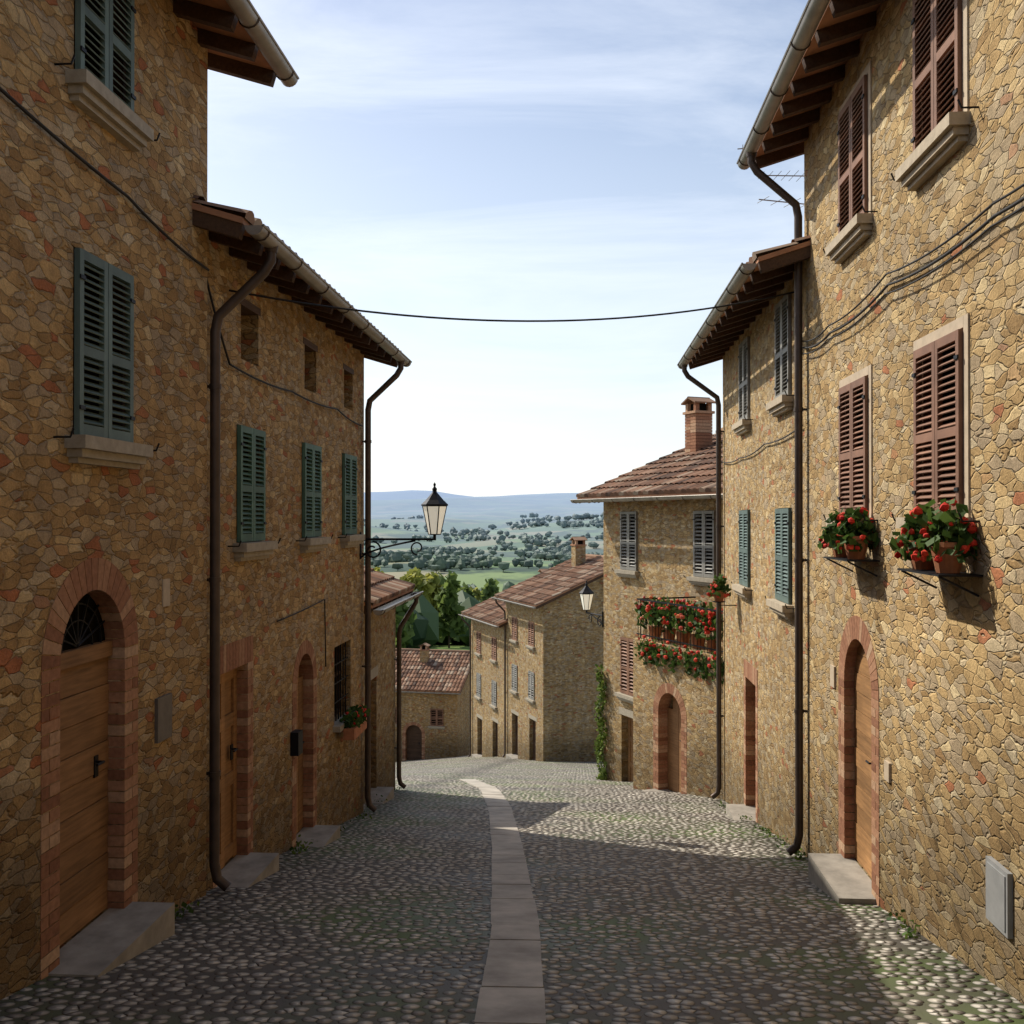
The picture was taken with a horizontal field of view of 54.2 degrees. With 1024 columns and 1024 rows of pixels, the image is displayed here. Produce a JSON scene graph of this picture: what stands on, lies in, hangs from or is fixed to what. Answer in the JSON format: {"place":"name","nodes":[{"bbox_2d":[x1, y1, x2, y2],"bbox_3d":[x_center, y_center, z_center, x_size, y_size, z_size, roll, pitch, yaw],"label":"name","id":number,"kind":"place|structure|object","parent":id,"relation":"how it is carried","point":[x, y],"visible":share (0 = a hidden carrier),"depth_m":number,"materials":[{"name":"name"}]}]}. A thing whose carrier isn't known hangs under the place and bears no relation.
{"place":"outdoors","nodes":[
{"label":"outdoors","id":0,"kind":"place"},
{"bbox_2d":[166,0,207,51],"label":"house gable wall","id":1,"kind":"structure","parent":0,"point":[192,27],"depth_m":7.85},
{"bbox_2d":[207,231,359,350],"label":"house gable wall","id":2,"kind":"structure","parent":0,"point":[226,248],"depth_m":9.32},
{"bbox_2d":[364,566,415,607],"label":"house roof","id":3,"kind":"structure","parent":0,"point":[385,588],"depth_m":16.80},
{"bbox_2d":[364,490,602,649],"bbox_3d":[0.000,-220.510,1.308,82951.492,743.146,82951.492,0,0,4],"label":"terrain","id":4,"kind":"structure","parent":0,"point":[468,512],"depth_m":6266.14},
{"bbox_2d":[0,0,207,999],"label":"house walls","id":5,"kind":"structure","parent":4,"relation":"on","point":[143,529],"depth_m":6.48,"materials":[{"name":"stone"}]},
{"bbox_2d":[0,86,209,270],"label":"cable","id":6,"kind":"object","parent":5,"relation":"attached to","point":[48,131],"visible":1,"depth_m":6.21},
{"bbox_2d":[53,248,159,468],"bbox_3d":[-2.634,-0.946,6.399,0.285,1.308,1.193,0,0,4],"label":"house window","id":7,"kind":"structure","parent":5,"relation":"attached to","point":[102,431],"depth_m":6.37,"materials":[{"name":"teal wood"}]},
{"bbox_2d":[40,558,174,979],"bbox_3d":[-2.563,1.660,6.279,0.470,2.742,1.240,0,0,4],"label":"arched door","id":8,"kind":"structure","parent":5,"relation":"in","point":[113,936],"depth_m":6.38,"materials":[{"name":"wood"}]},
{"bbox_2d":[54,0,160,151],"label":"house window","id":9,"kind":"structure","parent":5,"relation":"attached to","point":[99,79],"depth_m":6.41,"materials":[{"name":"teal wood"}]},
{"bbox_2d":[155,579,171,743],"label":"house wall plaques","id":10,"kind":"object","parent":5,"relation":"attached to","point":[163,717],"visible":1,"depth_m":7.31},
{"bbox_2d":[173,0,275,86],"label":"roof rafters","id":11,"kind":"object","parent":5,"relation":"attached to","point":[211,17],"visible":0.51,"depth_m":7.98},
{"bbox_2d":[189,0,272,69],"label":"house roof","id":12,"kind":"structure","parent":5,"relation":"on","point":[240,32],"depth_m":7.92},
{"bbox_2d":[226,0,298,86],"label":"gutter","id":13,"kind":"object","parent":12,"relation":"attached to","point":[252,23],"visible":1,"depth_m":7.75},
{"bbox_2d":[206,236,363,891],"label":"house walls","id":14,"kind":"structure","parent":4,"relation":"on","point":[259,598],"depth_m":10.55,"materials":[{"name":"stone"}]},
{"bbox_2d":[212,635,278,887],"bbox_3d":[-2.435,2.344,8.963,0.440,2.362,1.040,0,0,4],"label":"house door","id":15,"kind":"structure","parent":14,"relation":"attached to","point":[247,870],"depth_m":9.25,"materials":[{"name":"wood"}]},
{"bbox_2d":[240,298,260,315],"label":"lintel","id":16,"kind":"structure","parent":14,"relation":"attached to","point":[248,307],"depth_m":9.47,"materials":[{"name":"black"}]},
{"bbox_2d":[228,425,280,560],"bbox_3d":[-2.479,-0.173,9.401,0.285,1.238,1.173,0,0,4],"label":"house window","id":17,"kind":"structure","parent":14,"relation":"attached to","point":[250,543],"depth_m":9.35,"materials":[{"name":"teal wood"}]},
{"bbox_2d":[207,278,363,426],"bbox_3d":[-2.314,-1.580,11.189,0.018,0.718,5.988,0,0,4],"label":"cable","id":18,"kind":"object","parent":14,"relation":"attached to","point":[221,337],"visible":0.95,"depth_m":9.45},
{"bbox_2d":[192,209,397,367],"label":"roof eaves","id":19,"kind":"object","parent":14,"relation":"attached to","point":[238,243],"visible":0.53,"depth_m":9.79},
{"bbox_2d":[290,729,302,755],"bbox_3d":[-2.325,2.489,10.794,0.090,0.250,0.170,0,0,4],"label":"mailbox","id":20,"kind":"object","parent":14,"relation":"attached to","point":[296,742],"visible":1,"depth_m":10.71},
{"bbox_2d":[192,195,401,357],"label":"house roof","id":21,"kind":"structure","parent":14,"relation":"on","point":[242,216],"depth_m":7.90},
{"bbox_2d":[276,599,325,666],"bbox_3d":[-2.321,1.454,11.144,0.014,0.826,1.958,0,0,4],"label":"house wall cable","id":22,"kind":"object","parent":14,"relation":"attached to","point":[324,621],"visible":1,"depth_m":12.06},
{"bbox_2d":[206,224,411,891],"bbox_3d":[-2.028,1.011,11.248,0.662,6.486,6.880,0,0,4],"label":"gutter and downpipe","id":23,"kind":"object","parent":14,"relation":"attached to","point":[270,241],"visible":0.94,"depth_m":8.25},
{"bbox_2d":[303,337,317,351],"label":"lintel","id":24,"kind":"structure","parent":14,"relation":"attached to","point":[310,346],"depth_m":11.56,"materials":[{"name":"black"}]},
{"bbox_2d":[296,443,332,552],"bbox_3d":[-2.335,-0.161,11.516,0.285,1.238,1.173,0,0,4],"label":"house window","id":25,"kind":"structure","parent":14,"relation":"attached to","point":[310,540],"depth_m":11.46,"materials":[{"name":"teal wood"}]},
{"bbox_2d":[292,640,339,847],"bbox_3d":[-2.277,2.707,11.275,0.480,2.516,1.000,0,0,4],"label":"arched doorway","id":26,"kind":"structure","parent":14,"relation":"in","point":[321,835],"depth_m":11.59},
{"bbox_2d":[333,642,354,731],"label":"barred window","id":27,"kind":"structure","parent":14,"relation":"in","point":[338,726],"depth_m":13.14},
{"bbox_2d":[338,453,366,547],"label":"house window","id":28,"kind":"structure","parent":14,"relation":"attached to","point":[349,537],"depth_m":13.34,"materials":[{"name":"teal wood"}]},
{"bbox_2d":[339,705,370,739],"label":"house window box flowers","id":29,"kind":"object","parent":14,"relation":"attached to","point":[355,727],"visible":0.99,"depth_m":12.83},
{"bbox_2d":[360,482,447,558],"bbox_3d":[-1.521,0.123,14.076,1.250,1.080,0.330,0,0,4],"label":"street lamp","id":30,"kind":"object","parent":14,"relation":"attached to","point":[434,504],"visible":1,"depth_m":14.01,"materials":[{"name":"black metal"}]},
{"bbox_2d":[229,289,793,321],"bbox_3d":[0.335,-2.140,9.908,6.073,0.621,0.018,0,0,-22],"label":"overhead cable","id":31,"kind":"object","parent":14,"relation":"attached to","point":[299,302],"visible":0.97,"depth_m":9.75,"materials":[{"name":"grey plastic"}]},
{"bbox_2d":[364,608,394,803],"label":"house walls","id":32,"kind":"structure","parent":4,"relation":"on","point":[382,705],"depth_m":16.98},
{"bbox_2d":[364,665,393,803],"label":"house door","id":33,"kind":"structure","parent":32,"relation":"in","point":[387,793],"depth_m":16.14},
{"bbox_2d":[373,591,423,788],"bbox_3d":[-2.000,3.216,16.506,0.502,3.554,3.740,0,0,4],"label":"gutter and downpipe","id":34,"kind":"object","parent":32,"relation":"attached to","point":[383,609],"visible":1,"depth_m":18.02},
{"bbox_2d":[395,602,416,647],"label":"tree","id":35,"kind":"object","parent":4,"relation":"on","point":[408,633],"visible":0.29,"depth_m":180.02,"materials":[{"name":"green plant"}]},
{"bbox_2d":[403,567,434,604],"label":"tree","id":36,"kind":"object","parent":4,"relation":"on","point":[417,577],"visible":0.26,"depth_m":202.55,"materials":[{"name":"green plant"}]},
{"bbox_2d":[395,682,469,761],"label":"house walls","id":37,"kind":"structure","parent":4,"relation":"on","point":[452,739],"depth_m":57.79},
{"bbox_2d":[402,722,424,760],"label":"arched door","id":38,"kind":"structure","parent":37,"relation":"in","point":[413,738],"depth_m":58.10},
{"bbox_2d":[395,648,469,692],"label":"house roof","id":39,"kind":"structure","parent":37,"relation":"on","point":[442,670],"depth_m":59.23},
{"bbox_2d":[419,643,429,662],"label":"house chimney","id":40,"kind":"object","parent":39,"relation":"on","point":[424,652],"visible":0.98,"depth_m":60.24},
{"bbox_2d":[428,708,444,728],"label":"house window","id":41,"kind":"structure","parent":37,"relation":"attached to","point":[436,718],"depth_m":57.65,"materials":[{"name":"wood"}]},
{"bbox_2d":[425,571,441,612],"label":"tree","id":42,"kind":"object","parent":4,"relation":"on","point":[434,580],"visible":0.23,"depth_m":224.19,"materials":[{"name":"green plant"}]},
{"bbox_2d":[434,570,468,647],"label":"tree","id":43,"kind":"object","parent":4,"relation":"on","point":[451,623],"visible":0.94,"depth_m":213.09,"materials":[{"name":"green plant"}]},
{"bbox_2d":[456,582,475,598],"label":"tree","id":44,"kind":"object","parent":4,"relation":"on","point":[465,588],"visible":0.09,"depth_m":269.54,"materials":[{"name":"green plant"}]},
{"bbox_2d":[364,512,602,648],"bbox_3d":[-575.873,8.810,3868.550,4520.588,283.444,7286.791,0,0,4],"label":"valley trees","id":45,"kind":"object","parent":4,"relation":"on","point":[425,624],"visible":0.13,"depth_m":2329.00,"materials":[{"name":"green plant"}]},
{"bbox_2d":[471,620,505,757],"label":"house walls","id":46,"kind":"structure","parent":4,"relation":"on","point":[486,668],"depth_m":49.24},
{"bbox_2d":[474,672,481,701],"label":"house window","id":47,"kind":"structure","parent":46,"relation":"attached to","point":[477,696],"depth_m":50.51,"materials":[{"name":"wood"}]},
{"bbox_2d":[474,631,481,657],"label":"shuttered window","id":48,"kind":"structure","parent":46,"relation":"attached to","point":[478,645],"depth_m":50.52,"materials":[{"name":"wood"}]},
{"bbox_2d":[458,614,498,756],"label":"gutter and downpipe","id":49,"kind":"object","parent":46,"relation":"attached to","point":[482,622],"visible":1,"depth_m":51.64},
{"bbox_2d":[488,680,497,710],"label":"house window","id":50,"kind":"structure","parent":46,"relation":"attached to","point":[493,705],"depth_m":48.19,"materials":[{"name":"wood"}]},
{"bbox_2d":[489,637,496,664],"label":"shuttered window","id":51,"kind":"structure","parent":46,"relation":"attached to","point":[493,660],"depth_m":48.14,"materials":[{"name":"wood"}]},
{"bbox_2d":[480,578,498,602],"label":"tree","id":52,"kind":"object","parent":4,"relation":"on","point":[490,589],"visible":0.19,"depth_m":293.85,"materials":[{"name":"green plant"}]},
{"bbox_2d":[506,602,603,761],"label":"house walls","id":53,"kind":"structure","parent":4,"relation":"on","point":[563,658],"depth_m":42.52,"materials":[{"name":"stone"}]},
{"bbox_2d":[506,709,518,758],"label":"house door","id":54,"kind":"structure","parent":53,"relation":"attached to","point":[511,756],"depth_m":45.60,"materials":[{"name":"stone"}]},
{"bbox_2d":[508,617,517,644],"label":"shuttered window","id":55,"kind":"structure","parent":53,"relation":"attached to","point":[513,640],"depth_m":45.32,"materials":[{"name":"wood"}]},
{"bbox_2d":[491,597,535,756],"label":"gutter and downspout","id":56,"kind":"object","parent":53,"relation":"attached to","point":[511,602],"visible":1,"depth_m":46.38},
{"bbox_2d":[509,664,518,695],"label":"house window","id":57,"kind":"structure","parent":53,"relation":"attached to","point":[513,690],"depth_m":45.30,"materials":[{"name":"wood"}]},
{"bbox_2d":[525,671,534,704],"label":"house window","id":58,"kind":"structure","parent":53,"relation":"attached to","point":[531,688],"depth_m":43.31,"materials":[{"name":"wood"}]},
{"bbox_2d":[525,621,534,650],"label":"shuttered window","id":59,"kind":"structure","parent":53,"relation":"attached to","point":[530,646],"depth_m":43.32,"materials":[{"name":"wood"}]},
{"bbox_2d":[528,714,536,759],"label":"house door","id":60,"kind":"structure","parent":53,"relation":"attached to","point":[533,718],"depth_m":43.50,"materials":[{"name":"stone"}]},
{"bbox_2d":[494,554,602,605],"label":"house roof","id":61,"kind":"structure","parent":53,"relation":"on","point":[550,583],"depth_m":44.46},
{"bbox_2d":[570,536,587,565],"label":"house chimney","id":62,"kind":"object","parent":61,"relation":"on","point":[578,545],"visible":0.96,"depth_m":45.90,"materials":[{"name":"stone"}]},
{"bbox_2d":[496,574,602,608],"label":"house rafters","id":63,"kind":"object","parent":53,"relation":"on","point":[568,592],"visible":0.15,"depth_m":42.10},
{"bbox_2d":[603,499,722,781],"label":"house walls","id":64,"kind":"structure","parent":4,"relation":"on","point":[665,547],"depth_m":22.49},
{"bbox_2d":[579,580,603,626],"bbox_3d":[1.985,2.236,24.517,0.330,1.080,1.070,0,0,-23],"label":"street lamp","id":65,"kind":"object","parent":64,"relation":"attached to","point":[586,592],"visible":1,"depth_m":24.73,"materials":[{"name":"glass"}]},
{"bbox_2d":[612,637,632,703],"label":"house window","id":66,"kind":"structure","parent":64,"relation":"attached to","point":[625,693],"depth_m":22.98,"materials":[{"name":"wood"}]},
{"bbox_2d":[619,707,632,781],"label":"house door","id":67,"kind":"structure","parent":64,"relation":"in","point":[626,712],"depth_m":23.15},
{"bbox_2d":[612,511,642,578],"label":"shuttered window","id":68,"kind":"structure","parent":64,"relation":"attached to","point":[628,561],"depth_m":22.87,"materials":[{"name":"wood"}]},
{"bbox_2d":[571,494,722,502],"bbox_3d":[3.224,-0.275,20.122,0.174,0.097,8.940,0,0,-23],"label":"roof gutter","id":69,"kind":"object","parent":64,"relation":"attached to","point":[678,497],"visible":0.62,"depth_m":20.82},
{"bbox_2d":[576,427,722,498],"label":"house roof","id":70,"kind":"structure","parent":64,"relation":"on","point":[680,472],"depth_m":22.41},
{"bbox_2d":[681,396,715,452],"bbox_3d":[4.550,-2.019,24.383,0.620,1.569,0.623,0,0,-23],"label":"house chimney","id":71,"kind":"object","parent":70,"relation":"on","point":[698,412],"visible":0.84,"depth_m":24.21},
{"bbox_2d":[684,510,715,586],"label":"shuttered window","id":72,"kind":"structure","parent":64,"relation":"attached to","point":[704,560],"depth_m":20.08,"materials":[{"name":"wood"}]},
{"bbox_2d":[633,636,722,799],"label":"garden terrace walls","id":73,"kind":"structure","parent":4,"relation":"on","point":[698,694],"depth_m":18.07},
{"bbox_2d":[642,683,686,793],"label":"arched doorway","id":74,"kind":"structure","parent":73,"relation":"in","point":[674,761],"depth_m":18.87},
{"bbox_2d":[634,596,724,684],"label":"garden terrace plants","id":75,"kind":"object","parent":73,"relation":"on","point":[672,613],"visible":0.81,"depth_m":18.40,"materials":[{"name":"green plant"}]},
{"bbox_2d":[637,596,722,653],"bbox_3d":[3.667,2.096,18.693,1.335,0.790,2.990,0,0,-23],"label":"balcony railing","id":76,"kind":"object","parent":73,"relation":"on","point":[664,603],"visible":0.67,"depth_m":18.69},
{"bbox_2d":[723,265,804,852],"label":"house walls","id":77,"kind":"structure","parent":4,"relation":"on","point":[758,633],"depth_m":13.30,"materials":[{"name":"stone"}]},
{"bbox_2d":[677,262,756,798],"bbox_3d":[3.010,1.122,13.866,0.762,7.416,6.950,0,0,4],"label":"house gutter and downpipe","id":78,"kind":"object","parent":77,"relation":"attached to","point":[743,272],"visible":0.96,"depth_m":16.85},
{"bbox_2d":[706,573,731,601],"bbox_3d":[3.198,1.160,15.454,0.388,0.440,0.407,0,0,4],"label":"geranium pot","id":79,"kind":"object","parent":77,"relation":"on","point":[719,588],"visible":1,"depth_m":15.39,"materials":[{"name":"ceramic"}]},
{"bbox_2d":[731,336,752,435],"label":"shuttered window","id":80,"kind":"structure","parent":77,"relation":"attached to","point":[741,426],"depth_m":14.61,"materials":[{"name":"wood"}]},
{"bbox_2d":[731,510,752,599],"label":"house window","id":81,"kind":"structure","parent":77,"relation":"attached to","point":[743,589],"depth_m":14.54,"materials":[{"name":"wood"}]},
{"bbox_2d":[726,659,757,822],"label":"house door","id":82,"kind":"structure","parent":77,"relation":"in","point":[748,807],"depth_m":14.64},
{"bbox_2d":[688,245,810,368],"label":"roof eaves","id":83,"kind":"object","parent":77,"relation":"attached to","point":[771,276],"visible":0.44,"depth_m":12.40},
{"bbox_2d":[690,235,810,361],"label":"house roof","id":84,"kind":"structure","parent":77,"relation":"on","point":[762,255],"depth_m":10.47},
{"bbox_2d":[722,430,794,462],"bbox_3d":[3.337,-0.859,13.835,0.016,0.136,6.152,0,0,4],"label":"cable","id":85,"kind":"object","parent":77,"relation":"attached to","point":[761,447],"visible":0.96,"depth_m":13.15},
{"bbox_2d":[737,145,803,207],"bbox_3d":[3.614,-3.925,12.595,1.438,1.750,0.841,0,0,4],"label":"tv antenna","id":86,"kind":"object","parent":77,"relation":"on","point":[800,176],"visible":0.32,"depth_m":12.57,"materials":[{"name":"black metal"}]},
{"bbox_2d":[765,294,793,416],"bbox_3d":[3.247,-1.849,11.868,0.285,1.358,1.253,0,0,4],"label":"shuttered window","id":87,"kind":"structure","parent":77,"relation":"attached to","point":[781,403],"depth_m":11.82,"materials":[{"name":"wood"}]},
{"bbox_2d":[765,508,794,619],"bbox_3d":[3.247,0.591,11.854,0.285,1.278,1.253,0,0,4],"label":"house window","id":88,"kind":"structure","parent":77,"relation":"attached to","point":[780,604],"depth_m":11.78,"materials":[{"name":"wood"}]},
{"bbox_2d":[804,0,1023,1003],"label":"house walls","id":89,"kind":"structure","parent":4,"relation":"on","point":[949,657],"depth_m":6.89,"materials":[{"name":"stone"}]},
{"bbox_2d":[736,0,829,855],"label":"house gutter and downpipe","id":90,"kind":"object","parent":89,"relation":"attached to","point":[807,26],"visible":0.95,"depth_m":10.57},
{"bbox_2d":[756,0,880,156],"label":"house roof","id":91,"kind":"structure","parent":89,"relation":"on","point":[827,19],"depth_m":8.61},
{"bbox_2d":[755,0,887,168],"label":"house rafters","id":92,"kind":"object","parent":89,"relation":"attached to","point":[846,29],"visible":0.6,"depth_m":9.10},
{"bbox_2d":[808,616,879,905],"bbox_3d":[2.923,2.230,8.678,0.450,2.658,1.260,0,0,4],"label":"arched doorway","id":93,"kind":"structure","parent":89,"relation":"in","point":[841,877],"depth_m":8.84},
{"bbox_2d":[823,60,877,263],"bbox_3d":[3.013,-3.006,8.744,0.285,1.435,1.313,0,0,4],"label":"shuttered window","id":94,"kind":"structure","parent":89,"relation":"attached to","point":[854,233],"depth_m":8.64,"materials":[{"name":"wood"}]},
{"bbox_2d":[823,364,877,535],"bbox_3d":[3.013,-0.501,8.729,0.285,1.425,1.313,0,0,4],"label":"house window","id":95,"kind":"structure","parent":89,"relation":"attached to","point":[856,454],"depth_m":8.68,"materials":[{"name":"wood"}]},
{"bbox_2d":[823,556,879,576],"bbox_3d":[2.850,0.458,8.423,0.260,0.137,0.780,0,0,4],"label":"pot shelf","id":96,"kind":"object","parent":89,"relation":"attached to","point":[829,558],"visible":0.94,"depth_m":8.18,"materials":[{"name":"black metal"}]},
{"bbox_2d":[817,508,846,556],"bbox_3d":[2.861,0.174,8.648,0.411,0.430,0.410,0,0,-17],"label":"geranium pot","id":97,"kind":"object","parent":96,"relation":"on","point":[829,528],"visible":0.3,"depth_m":8.63,"materials":[{"name":"ceramic"}]},
{"bbox_2d":[828,506,879,558],"bbox_3d":[2.823,0.169,8.227,0.428,0.435,0.448,0,0,4],"label":"geranium pot","id":98,"kind":"object","parent":96,"relation":"on","point":[855,540],"visible":0.99,"depth_m":8.15,"materials":[{"name":"ceramic"}]},
{"bbox_2d":[802,183,1023,341],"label":"cable","id":99,"kind":"object","parent":89,"relation":"attached to","point":[954,235],"visible":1,"depth_m":6.76,"materials":[{"name":"grey plastic"}]},
{"bbox_2d":[802,206,1023,353],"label":"cable","id":100,"kind":"object","parent":89,"relation":"attached to","point":[969,244],"visible":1,"depth_m":6.66,"materials":[{"name":"grey plastic"}]},
{"bbox_2d":[803,196,1023,348],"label":"cable","id":101,"kind":"object","parent":89,"relation":"attached to","point":[989,220],"visible":1,"depth_m":6.73,"materials":[{"name":"grey plastic"}]},
{"bbox_2d":[830,664,1012,938],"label":"utility boxes","id":102,"kind":"object","parent":89,"relation":"attached to","point":[999,896],"visible":1,"depth_m":5.68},
{"bbox_2d":[891,0,978,190],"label":"shuttered window","id":103,"kind":"structure","parent":89,"relation":"attached to","point":[941,81],"depth_m":6.64,"materials":[{"name":"wood"}]},
{"bbox_2d":[891,313,979,541],"bbox_3d":[2.873,-0.513,6.674,0.285,1.425,1.313,0,0,4],"label":"house window","id":104,"kind":"structure","parent":89,"relation":"attached to","point":[942,436],"depth_m":6.62,"materials":[{"name":"wood"}]},
{"bbox_2d":[897,568,982,596],"bbox_3d":[2.710,0.446,6.368,0.260,0.137,0.780,0,0,4],"label":"pot shelf","id":105,"kind":"object","parent":89,"relation":"attached to","point":[939,575],"visible":0.92,"depth_m":6.12,"materials":[{"name":"black metal"}]},
{"bbox_2d":[889,499,938,569],"bbox_3d":[2.714,0.145,6.602,0.426,0.465,0.410,0,0,26],"label":"geranium pot","id":106,"kind":"object","parent":105,"relation":"on","point":[909,535],"visible":0.49,"depth_m":6.55,"materials":[{"name":"ceramic"}]},
{"bbox_2d":[911,498,979,572],"bbox_3d":[2.689,0.145,6.159,0.438,0.459,0.418,0,0,4],"label":"geranium pot","id":107,"kind":"object","parent":105,"relation":"on","point":[938,530],"visible":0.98,"depth_m":6.09,"materials":[{"name":"ceramic"}]},
{"bbox_2d":[461,596,507,625],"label":"house roof","id":108,"kind":"structure","parent":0,"point":[489,610],"depth_m":49.68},
{"bbox_2d":[207,0,807,496],"label":"sky","id":109,"kind":"structure","parent":0,"point":[468,159],"materials":[{"name":"blue"}]},
{"bbox_2d":[0,755,1023,1023],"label":"cobblestone street","id":110,"kind":"structure","parent":0,"point":[670,909],"depth_m":6.93,"materials":[{"name":"stone"}]},
{"bbox_2d":[460,779,545,1023],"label":"stone strip","id":111,"kind":"object","parent":110,"relation":"on","point":[511,990],"visible":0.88,"depth_m":6.79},
{"bbox_2d":[175,786,921,939],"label":"weeds","id":112,"kind":"object","parent":110,"relation":"on","point":[890,914],"visible":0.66,"depth_m":10.40,"materials":[{"name":"green plant"}]},
{"bbox_2d":[548,577,603,603],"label":"gable wall","id":113,"kind":"structure","parent":0,"point":[596,587],"depth_m":42.71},
{"bbox_2d":[593,664,607,779],"bbox_3d":[2.160,5.132,24.015,0.684,2.977,0.470,1,-1,-66],"label":"climbing vine","id":114,"kind":"object","parent":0,"point":[601,737],"visible":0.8,"depth_m":23.89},
{"bbox_2d":[804,0,889,142],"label":"wall","id":115,"kind":"structure","parent":0,"point":[879,11],"depth_m":8.83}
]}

